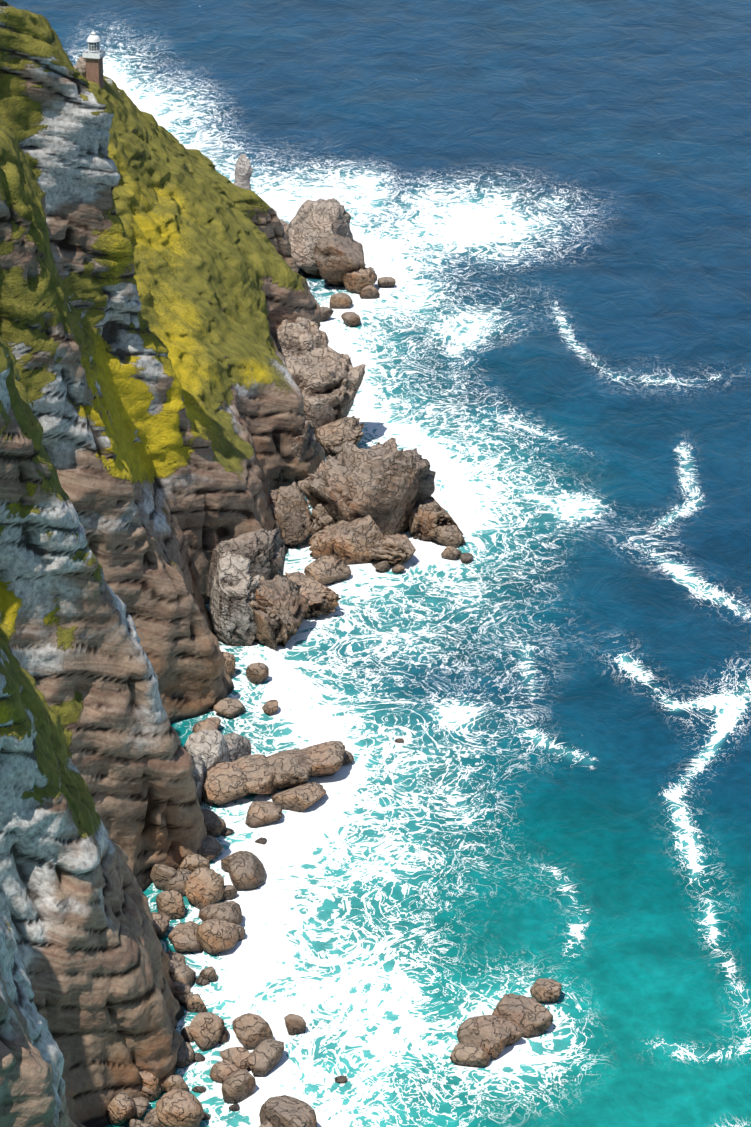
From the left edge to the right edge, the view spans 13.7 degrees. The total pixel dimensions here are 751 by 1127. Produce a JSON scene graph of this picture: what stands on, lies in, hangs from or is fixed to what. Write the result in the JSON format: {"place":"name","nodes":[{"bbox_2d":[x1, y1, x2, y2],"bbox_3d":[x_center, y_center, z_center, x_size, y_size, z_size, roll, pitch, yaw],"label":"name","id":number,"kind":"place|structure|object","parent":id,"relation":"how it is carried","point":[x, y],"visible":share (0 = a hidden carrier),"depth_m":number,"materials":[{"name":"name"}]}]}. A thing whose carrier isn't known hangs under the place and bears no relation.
{"place":"outdoors","nodes":[
{"label":"outdoors","id":0,"kind":"place"},
{"bbox_2d":[0,0,324,1126],"bbox_3d":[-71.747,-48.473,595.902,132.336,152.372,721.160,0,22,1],"label":"headland terrain","id":1,"kind":"structure","parent":0,"point":[154,288],"depth_m":556.09,"materials":[{"name":"brown stone"}]},
{"bbox_2d":[83,31,105,87],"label":"lighthouse","id":2,"kind":"object","parent":1,"relation":"on","point":[93,55],"visible":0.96,"depth_m":723.38,"materials":[{"name":"brown brick"}]},
{"bbox_2d":[73,55,120,93],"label":"rock","id":3,"kind":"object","parent":1,"relation":"on","point":[80,66],"visible":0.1,"depth_m":728.37,"materials":[{"name":"stone"}]},
{"bbox_2d":[106,277,472,1126],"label":"boulders","id":4,"kind":"object","parent":1,"relation":"on","point":[196,881],"visible":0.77,"depth_m":494.63,"materials":[{"name":"stone"}]},
{"bbox_2d":[275,198,377,293],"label":"outcrop rock","id":5,"kind":"object","parent":1,"relation":"on","point":[326,247],"visible":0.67,"depth_m":847.64,"materials":[{"name":"stone"}]},
{"bbox_2d":[3,0,750,1126],"bbox_3d":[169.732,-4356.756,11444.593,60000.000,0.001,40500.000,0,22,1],"label":"sea","id":6,"kind":"structure","parent":0,"point":[547,208],"depth_m":651.45,"materials":[{"name":"liquid"}]},
{"bbox_2d":[233,154,252,189],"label":"sea stack","id":7,"kind":"object","parent":6,"relation":"in","point":[243,170],"visible":0.4,"depth_m":906.50,"materials":[{"name":"stone"}]},
{"bbox_2d":[183,729,353,836],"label":"spit rock","id":8,"kind":"object","parent":6,"relation":"in","point":[228,768],"visible":0.75,"depth_m":557.15,"materials":[{"name":"stone"}]},
{"bbox_2d":[206,317,365,650],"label":"rock outcrops","id":9,"kind":"object","parent":6,"relation":"in","point":[254,593],"visible":0.79,"depth_m":648.49,"materials":[{"name":"stone"}]},
{"bbox_2d":[298,437,465,564],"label":"island rock","id":10,"kind":"object","parent":6,"relation":"in","point":[374,502],"visible":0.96,"depth_m":667.33,"materials":[{"name":"stone"}]},
{"bbox_2d":[450,978,561,1066],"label":"skerry","id":11,"kind":"structure","parent":6,"relation":"in","point":[512,1019],"depth_m":478.36,"materials":[{"name":"stone"}]}
]}

